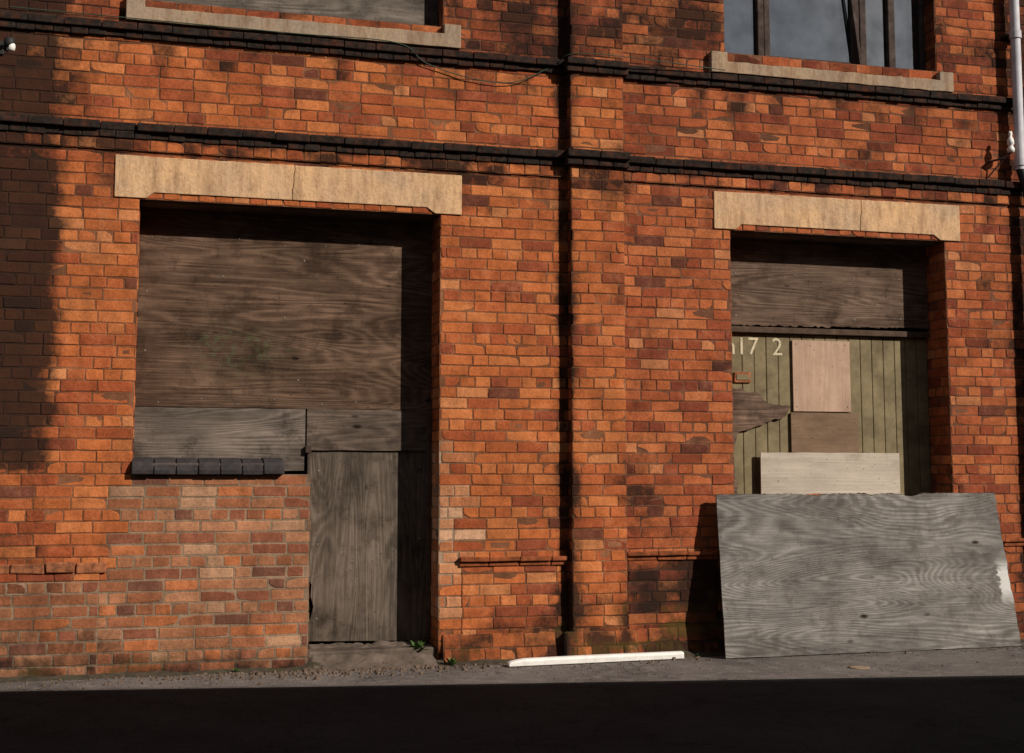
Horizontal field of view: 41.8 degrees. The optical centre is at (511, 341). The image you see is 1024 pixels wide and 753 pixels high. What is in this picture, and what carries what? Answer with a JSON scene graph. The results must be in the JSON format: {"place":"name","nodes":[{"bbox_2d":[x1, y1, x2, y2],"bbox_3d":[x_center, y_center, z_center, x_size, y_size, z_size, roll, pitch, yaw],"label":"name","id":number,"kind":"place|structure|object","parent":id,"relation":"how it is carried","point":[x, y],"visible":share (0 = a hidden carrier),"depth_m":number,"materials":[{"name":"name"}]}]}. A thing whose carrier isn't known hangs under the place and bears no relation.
{"place":"outdoors","nodes":[
{"label":"outdoors","id":0,"kind":"place"},
{"bbox_2d":[133,407,305,470],"bbox_3d":[-1.966,0.660,9.044,1.131,0.426,0.015,2,-6,-15],"label":"plywood strip","id":1,"kind":"object","parent":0,"point":[189,432],"visible":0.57,"depth_m":9.04,"materials":[{"name":"grey wood"}]},
{"bbox_2d":[153,0,423,24],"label":"window board","id":2,"kind":"object","parent":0,"point":[405,11],"depth_m":9.41,"materials":[{"name":"grey wood"}]},
{"bbox_2d":[307,453,309,473],"bbox_3d":[-1.394,0.839,9.162,0.015,0.150,0.020,2,-6,-15],"label":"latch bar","id":3,"kind":"object","parent":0,"point":[308,458],"visible":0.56,"depth_m":9.15,"materials":[{"name":"brown metal"}]},
{"bbox_2d":[306,409,426,450],"bbox_3d":[-0.989,0.616,9.308,0.871,0.286,0.015,2,-6,-15],"label":"short plywood strip","id":4,"kind":"object","parent":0,"point":[366,430],"visible":1,"depth_m":9.30,"materials":[{"name":"brown wood"}]},
{"bbox_2d":[424,0,438,25],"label":"window post","id":5,"kind":"object","parent":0,"point":[431,12],"depth_m":9.59,"materials":[{"name":"brown wood"}]},
{"bbox_2d":[0,675,1023,752],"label":"road","id":6,"kind":"structure","parent":0,"point":[961,714],"depth_m":6.99,"materials":[{"name":"black asphalt"}]},
{"bbox_2d":[0,643,1023,690],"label":"pavement","id":7,"kind":"structure","parent":0,"point":[959,662],"depth_m":8.65,"materials":[{"name":"concrete"}]},
{"bbox_2d":[306,640,437,671],"bbox_3d":[-0.944,2.102,8.972,0.950,0.145,0.400,2,-6,-15],"label":"threshold mortar","id":8,"kind":"object","parent":7,"relation":"on","point":[357,661],"visible":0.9,"depth_m":8.90,"materials":[{"name":"concrete"}]},
{"bbox_2d":[308,643,435,659],"bbox_3d":[-0.964,2.125,9.073,0.875,0.115,0.276,2,-6,-15],"label":"door threshold","id":9,"kind":"object","parent":7,"relation":"on","point":[393,650],"depth_m":8.97,"materials":[{"name":"concrete"}]},
{"bbox_2d":[410,641,427,649],"bbox_3d":[-0.648,2.058,9.065,0.188,0.074,0.122,-2,-6,16],"label":"weed","id":10,"kind":"object","parent":9,"relation":"on","point":[419,645],"visible":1,"depth_m":9.04,"materials":[{"name":"green plant"}]},
{"bbox_2d":[0,0,1023,676],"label":"brick walls","id":11,"kind":"structure","parent":7,"relation":"on","point":[212,572],"depth_m":9.35,"materials":[{"name":"brick"}]},
{"bbox_2d":[0,36,15,54],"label":"security light","id":12,"kind":"object","parent":11,"relation":"attached to","point":[8,43],"visible":1,"depth_m":8.52,"materials":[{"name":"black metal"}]},
{"bbox_2d":[0,562,105,573],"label":"brick ledge","id":13,"kind":"object","parent":11,"relation":"attached to","point":[69,567],"visible":1,"depth_m":8.41,"materials":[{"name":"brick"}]},
{"bbox_2d":[114,155,294,199],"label":"lintel block","id":14,"kind":"structure","parent":11,"relation":"attached to","point":[141,176],"depth_m":8.90,"materials":[{"name":"stone"}]},
{"bbox_2d":[131,457,284,474],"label":"coping bricks","id":15,"kind":"object","parent":11,"relation":"attached to","point":[207,466],"visible":0.88,"depth_m":8.72,"materials":[{"name":"grey brick"}]},
{"bbox_2d":[153,463,263,473],"bbox_3d":[-2.011,0.843,8.848,0.960,0.071,0.275,2,-6,-15],"label":"coping joint","id":16,"kind":"object","parent":15,"relation":"attached to","point":[193,463],"visible":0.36,"depth_m":8.68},
{"bbox_2d":[135,207,431,409],"bbox_3d":[-1.542,-0.210,9.247,2.010,1.348,0.018,2,-6,-15],"label":"plywood","id":17,"kind":"object","parent":11,"relation":"attached to","point":[351,328],"visible":0.95,"depth_m":9.23,"materials":[{"name":"brown wood"}]},
{"bbox_2d":[144,236,900,618],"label":"nail heads","id":18,"kind":"object","parent":17,"relation":"attached to","point":[298,380],"visible":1,"depth_m":9.29,"materials":[{"name":"grey metal"}]},
{"bbox_2d":[140,200,437,221],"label":"lintel back","id":19,"kind":"structure","parent":11,"relation":"attached to","point":[183,206],"depth_m":9.18,"materials":[{"name":"concrete"}]},
{"bbox_2d":[146,193,432,215],"bbox_3d":[-1.480,-0.928,9.097,1.940,0.056,0.080,2,-6,-15],"label":"lintel chamfer","id":20,"kind":"object","parent":11,"relation":"attached to","point":[263,206],"visible":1,"depth_m":9.10,"materials":[{"name":"concrete"}]},
{"bbox_2d":[126,0,460,50],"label":"window sill","id":21,"kind":"structure","parent":11,"relation":"attached to","point":[449,37],"depth_m":9.13,"materials":[{"name":"beige stone"}]},
{"bbox_2d":[305,446,310,452],"bbox_3d":[-1.395,0.739,9.167,0.040,0.050,0.030,2,-6,-15],"label":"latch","id":22,"kind":"object","parent":11,"relation":"attached to","point":[307,449],"visible":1,"depth_m":9.15,"materials":[{"name":"metal"}]},
{"bbox_2d":[10,6,724,82],"bbox_3d":[-0.823,-1.980,9.267,5.001,0.241,0.130,2,-6,-15],"label":"cable","id":23,"kind":"object","parent":11,"relation":"attached to","point":[357,37],"visible":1,"depth_m":9.22,"materials":[{"name":"black rubber"}]},
{"bbox_2d":[308,450,428,640],"bbox_3d":[-0.991,1.403,9.248,0.858,1.325,0.015,2,-6,-15],"label":"plywood door","id":24,"kind":"structure","parent":11,"relation":"attached to","point":[367,575],"depth_m":9.24,"materials":[{"name":"wood"}]},
{"bbox_2d":[292,165,461,214],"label":"lintel block","id":25,"kind":"structure","parent":11,"relation":"attached to","point":[437,193],"depth_m":9.22,"materials":[{"name":"stone"}]},
{"bbox_2d":[425,411,431,637],"bbox_3d":[-0.582,1.269,9.343,0.030,1.570,0.040,2,-6,-15],"label":"door batten","id":26,"kind":"object","parent":11,"relation":"attached to","point":[428,529],"depth_m":9.32,"materials":[{"name":"black wood"}]},
{"bbox_2d":[0,11,1023,195],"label":"string courses","id":27,"kind":"object","parent":11,"relation":"attached to","point":[229,136],"visible":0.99,"depth_m":9.46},
{"bbox_2d":[1,122,553,164],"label":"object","id":28,"kind":"object","parent":27,"relation":"attached to","point":[155,136],"visible":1,"depth_m":8.90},
{"bbox_2d":[0,17,562,71],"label":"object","id":29,"kind":"object","parent":27,"relation":"attached to","point":[114,32],"visible":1,"depth_m":9.13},
{"bbox_2d":[0,131,1023,205],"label":"corbel course","id":30,"kind":"object","parent":11,"relation":"attached to","point":[210,149],"visible":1,"depth_m":9.38,"materials":[{"name":"brick"}]},
{"bbox_2d":[563,64,627,71],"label":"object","id":31,"kind":"object","parent":11,"relation":"attached to","point":[591,66],"visible":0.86,"depth_m":9.63,"materials":[{"name":"black brick"}]},
{"bbox_2d":[563,156,628,165],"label":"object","id":32,"kind":"object","parent":11,"relation":"attached to","point":[598,159],"visible":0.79,"depth_m":9.59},
{"bbox_2d":[459,538,1023,566],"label":"plinth moulding","id":33,"kind":"object","parent":11,"relation":"attached to","point":[555,560],"visible":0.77,"depth_m":9.30,"materials":[{"name":"brick"}]},
{"bbox_2d":[713,191,860,230],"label":"lintel block","id":34,"kind":"structure","parent":11,"relation":"attached to","point":[734,210],"depth_m":10.03,"materials":[{"name":"stone"}]},
{"bbox_2d":[637,164,1003,191],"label":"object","id":35,"kind":"object","parent":11,"relation":"attached to","point":[901,184],"visible":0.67,"depth_m":10.23,"materials":[{"name":"black brick"}]},
{"bbox_2d":[633,73,1023,110],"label":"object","id":36,"kind":"object","parent":11,"relation":"attached to","point":[864,95],"visible":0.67,"depth_m":10.32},
{"bbox_2d":[730,237,927,328],"bbox_3d":[2.415,-0.435,10.360,1.795,0.675,0.018,2,-6,-15],"label":"plywood over door","id":37,"kind":"object","parent":11,"relation":"attached to","point":[823,287],"visible":0.97,"depth_m":10.36,"materials":[{"name":"brown wood"}]},
{"bbox_2d":[731,326,928,338],"bbox_3d":[2.413,-0.071,10.333,1.796,0.046,0.073,2,-6,-15],"label":"door rail","id":38,"kind":"object","parent":11,"relation":"attached to","point":[824,332],"depth_m":10.31,"materials":[{"name":"brown wood"}]},
{"bbox_2d":[732,333,743,493],"bbox_3d":[1.688,1.091,10.037,0.097,2.324,0.028,2,-6,-15],"label":"door plank","id":39,"kind":"object","parent":38,"relation":"hanging from","point":[738,448],"depth_m":10.07,"materials":[{"name":"green paint"}]},
{"bbox_2d":[741,333,755,493],"bbox_3d":[1.785,1.093,10.063,0.097,2.324,0.030,2,-6,-15],"label":"door plank","id":40,"kind":"object","parent":38,"relation":"hanging from","point":[749,461],"depth_m":10.08,"materials":[{"name":"green paint"}]},
{"bbox_2d":[734,372,750,382],"bbox_3d":[1.738,0.271,10.110,0.135,0.080,0.016,2,-6,-15],"label":"letter slot","id":41,"kind":"object","parent":40,"relation":"attached to","point":[742,381],"visible":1,"depth_m":10.10,"materials":[{"name":"metal"}]},
{"bbox_2d":[736,374,748,379],"bbox_3d":[1.741,0.270,10.100,0.105,0.040,0.006,2,-6,-15],"label":"letter flap","id":42,"kind":"object","parent":41,"relation":"attached to","point":[742,377],"visible":1,"depth_m":10.10,"materials":[{"name":"green paint"}]},
{"bbox_2d":[753,333,766,493],"bbox_3d":[1.881,1.096,10.090,0.097,2.324,0.028,2,-6,-15],"label":"door plank","id":43,"kind":"object","parent":38,"relation":"hanging from","point":[760,388],"depth_m":10.15,"materials":[{"name":"green paint"}]},
{"bbox_2d":[732,337,781,354],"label":"painted letters","id":44,"kind":"object","parent":43,"relation":"attached to","point":[754,344],"visible":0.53,"depth_m":10.16,"materials":[{"name":"beige paint"}]},
{"bbox_2d":[732,387,790,493],"bbox_3d":[1.836,1.002,10.050,0.580,1.344,0.012,2,-6,-15],"label":"broken board","id":45,"kind":"object","parent":43,"relation":"attached to","point":[752,410],"visible":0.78,"depth_m":10.08,"materials":[{"name":"brown wood"}]},
{"bbox_2d":[765,334,778,452],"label":"door plank","id":46,"kind":"object","parent":38,"relation":"hanging from","point":[772,397],"depth_m":10.18,"materials":[{"name":"green paint"}]},
{"bbox_2d":[777,334,790,452],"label":"door plank","id":47,"kind":"object","parent":38,"relation":"hanging from","point":[784,399],"depth_m":10.20,"materials":[{"name":"green paint"}]},
{"bbox_2d":[789,334,802,412],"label":"door plank","id":48,"kind":"object","parent":38,"relation":"hanging from","point":[794,337],"depth_m":10.24,"materials":[{"name":"green paint"}]},
{"bbox_2d":[801,335,813,412],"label":"door plank","id":49,"kind":"object","parent":38,"relation":"hanging from","point":[806,337],"depth_m":10.29,"materials":[{"name":"green paint"}]},
{"bbox_2d":[812,335,825,412],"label":"door plank","id":50,"kind":"object","parent":38,"relation":"hanging from","point":[818,337],"depth_m":10.32,"materials":[{"name":"green paint"}]},
{"bbox_2d":[824,335,837,412],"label":"door plank","id":51,"kind":"object","parent":38,"relation":"hanging from","point":[829,338],"depth_m":10.35,"materials":[{"name":"green paint"}]},
{"bbox_2d":[836,336,848,412],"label":"door plank","id":52,"kind":"object","parent":38,"relation":"hanging from","point":[841,338],"depth_m":10.37,"materials":[{"name":"green paint"}]},
{"bbox_2d":[847,336,861,452],"bbox_3d":[2.652,1.117,10.301,0.097,2.324,0.029,2,-6,-15],"label":"door plank","id":53,"kind":"object","parent":38,"relation":"hanging from","point":[854,349],"depth_m":10.37,"materials":[{"name":"green paint"}]},
{"bbox_2d":[859,337,873,452],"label":"door plank","id":54,"kind":"object","parent":38,"relation":"hanging from","point":[866,395],"depth_m":10.38,"materials":[{"name":"green paint"}]},
{"bbox_2d":[760,452,899,494],"bbox_3d":[2.426,1.215,10.162,1.171,0.742,0.014,2,-6,-15],"label":"pale plywood board","id":55,"kind":"object","parent":54,"relation":"attached to","point":[804,473],"visible":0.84,"depth_m":10.17,"materials":[{"name":"beige wood"}]},
{"bbox_2d":[871,337,884,452],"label":"door plank","id":56,"kind":"object","parent":38,"relation":"hanging from","point":[877,396],"depth_m":10.41,"materials":[{"name":"green paint"}]},
{"bbox_2d":[882,337,896,452],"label":"door plank","id":57,"kind":"object","parent":38,"relation":"hanging from","point":[889,393],"depth_m":10.44,"materials":[{"name":"green paint"}]},
{"bbox_2d":[893,338,908,495],"bbox_3d":[3.038,1.128,10.407,0.097,2.324,0.028,2,-6,-15],"label":"door plank","id":58,"kind":"object","parent":38,"relation":"hanging from","point":[900,400],"depth_m":10.45,"materials":[{"name":"green paint"}]},
{"bbox_2d":[905,338,920,495],"bbox_3d":[3.135,1.131,10.433,0.097,2.324,0.029,2,-6,-15],"label":"door plank","id":59,"kind":"object","parent":38,"relation":"hanging from","point":[912,417],"depth_m":10.47,"materials":[{"name":"green paint"}]},
{"bbox_2d":[916,338,930,492],"bbox_3d":[3.228,1.133,10.458,0.090,2.324,0.030,2,-6,-15],"label":"door plank","id":60,"kind":"object","parent":38,"relation":"hanging from","point":[923,417],"depth_m":10.50,"materials":[{"name":"green paint"}]},
{"bbox_2d":[709,51,953,92],"bbox_3d":[2.450,-2.047,10.290,2.050,0.161,0.155,2,-6,-15],"label":"window sill","id":61,"kind":"structure","parent":11,"relation":"attached to","point":[943,82],"depth_m":10.20,"materials":[{"name":"beige stone"}]},
{"bbox_2d":[732,225,935,242],"bbox_3d":[2.475,-0.818,10.181,1.725,0.056,0.080,2,-6,-15],"label":"lintel chamfer","id":62,"kind":"object","parent":11,"relation":"attached to","point":[833,236],"visible":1,"depth_m":10.18,"materials":[{"name":"concrete"}]},
{"bbox_2d":[730,231,939,246],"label":"lintel back","id":63,"kind":"structure","parent":11,"relation":"attached to","point":[826,239],"depth_m":10.28,"materials":[{"name":"concrete"}]},
{"bbox_2d":[860,200,959,241],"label":"lintel block","id":64,"kind":"structure","parent":11,"relation":"attached to","point":[941,222],"depth_m":10.31,"materials":[{"name":"stone"}]},
{"bbox_2d":[986,131,1014,177],"bbox_3d":[3.830,-1.466,10.504,0.218,0.354,0.060,-2,-6,22],"label":"wall insulator","id":65,"kind":"object","parent":11,"relation":"attached to","point":[1010,144],"depth_m":10.48,"materials":[{"name":"ceramic"}]},
{"bbox_2d":[1001,0,1023,382],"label":"drainpipe","id":66,"kind":"object","parent":11,"relation":"attached to","point":[1014,36],"visible":1,"depth_m":10.57,"materials":[{"name":"grey metal"}]},
{"bbox_2d":[0,639,1023,682],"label":"dirt verge","id":67,"kind":"structure","parent":7,"relation":"on","point":[442,662],"depth_m":8.60,"materials":[{"name":"dirt"},{"name":"gravel"}]},
{"bbox_2d":[446,657,460,664],"bbox_3d":[-0.396,2.129,8.947,0.105,0.059,0.080,5,-7,-39],"label":"weed","id":68,"kind":"object","parent":67,"relation":"on","point":[451,661],"visible":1,"depth_m":8.94,"materials":[{"name":"green plant"}]},
{"bbox_2d":[4,645,1023,705],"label":"rubble","id":69,"kind":"object","parent":7,"relation":"on","point":[305,671],"visible":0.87,"depth_m":8.60,"materials":[{"name":"grey gravel"}]},
{"bbox_2d":[564,632,567,655],"bbox_3d":[0.617,2.107,9.275,0.514,0.190,0.125,2,-6,-15],"label":"drainpipe","id":70,"kind":"object","parent":7,"relation":"on","point":[565,645],"visible":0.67,"depth_m":9.21,"materials":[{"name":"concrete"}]},
{"bbox_2d":[506,651,683,666],"bbox_3d":[0.577,2.154,9.105,1.277,0.050,0.072,2,-6,-18],"label":"wooden plank","id":71,"kind":"object","parent":7,"relation":"on","point":[577,659],"visible":1,"depth_m":9.07,"materials":[{"name":"white wood"}]},
{"bbox_2d":[848,666,869,668],"bbox_3d":[2.295,2.157,8.861,0.140,0.006,0.140,2,-6,-15],"label":"stone","id":72,"kind":"object","parent":7,"relation":"on","point":[858,667],"visible":1,"depth_m":8.84,"materials":[{"name":"stone"}]},
{"bbox_2d":[716,492,1020,658],"bbox_3d":[2.609,1.677,9.772,2.415,1.155,0.020,2,-15,-17],"label":"plywood board","id":73,"kind":"object","parent":7,"relation":"on","point":[818,573],"visible":1,"depth_m":9.74,"materials":[{"name":"grey plywood"}]},
{"bbox_2d":[724,0,755,54],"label":"window glass","id":74,"kind":"object","parent":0,"point":[739,26],"depth_m":10.28,"materials":[{"name":"grey glass"}]},
{"bbox_2d":[755,0,763,55],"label":"window mullion","id":75,"kind":"structure","parent":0,"point":[759,31],"depth_m":10.29},
{"bbox_2d":[763,0,769,55],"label":"window mullion","id":76,"kind":"structure","parent":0,"point":[766,17],"depth_m":10.31},
{"bbox_2d":[769,0,850,62],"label":"window glass","id":77,"kind":"object","parent":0,"point":[813,29],"depth_m":10.44,"materials":[{"name":"grey glass"}]},
{"bbox_2d":[771,56,851,63],"bbox_3d":[2.322,-2.163,10.422,0.696,0.055,0.063,2,-6,-15],"label":"window sash rail","id":78,"kind":"object","parent":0,"point":[813,59],"depth_m":10.40,"materials":[{"name":"brown wood"}]},
{"bbox_2d":[790,412,858,452],"bbox_3d":[2.393,0.720,10.239,0.570,0.347,0.014,2,-6,-15],"label":"plywood patch tan","id":79,"kind":"object","parent":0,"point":[825,432],"visible":1,"depth_m":10.23,"materials":[{"name":"brown wood"}]},
{"bbox_2d":[792,340,850,411],"bbox_3d":[2.376,0.266,10.281,0.486,0.545,0.012,2,-6,-15],"label":"pink plywood patch","id":80,"kind":"object","parent":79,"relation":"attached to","point":[820,376],"visible":1,"depth_m":10.27,"materials":[{"name":"wood"}]},
{"bbox_2d":[849,0,858,63],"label":"window mullion","id":81,"kind":"structure","parent":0,"point":[854,58],"depth_m":10.51},
{"bbox_2d":[858,0,866,64],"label":"window mullion","id":82,"kind":"structure","parent":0,"point":[862,23],"depth_m":10.54},
{"bbox_2d":[865,0,886,66],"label":"window glass","id":83,"kind":"object","parent":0,"point":[875,33],"depth_m":10.60,"materials":[{"name":"grey glass"}]},
{"bbox_2d":[885,0,895,67],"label":"window stile","id":84,"kind":"object","parent":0,"point":[890,34],"depth_m":10.60,"materials":[{"name":"brown wood"}]},
{"bbox_2d":[894,0,919,69],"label":"window glass","id":85,"kind":"object","parent":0,"point":[906,34],"depth_m":10.67,"materials":[{"name":"grey glass"}]},
{"bbox_2d":[917,0,925,70],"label":"window stile","id":86,"kind":"object","parent":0,"point":[921,34],"depth_m":10.67,"materials":[{"name":"brown wood"}]},
{"label":"ground","id":87,"kind":"structure","parent":0,"visible":0},
{"bbox_2d":[133,24,914,644],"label":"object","id":88,"kind":"object","parent":87,"relation":"on","point":[439,396],"depth_m":9.40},
{"bbox_3d":[2.403,-4.188,10.698,2.100,0.240,0.462,2,-6,-15],"label":"window","id":89,"kind":"object","parent":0,"visible":0},
{"bbox_2d":[850,0,862,64],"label":"sash stay","id":90,"kind":"object","parent":89,"relation":"attached to","point":[856,34],"visible":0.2,"depth_m":10.47,"materials":[{"name":"paint"}]}
]}

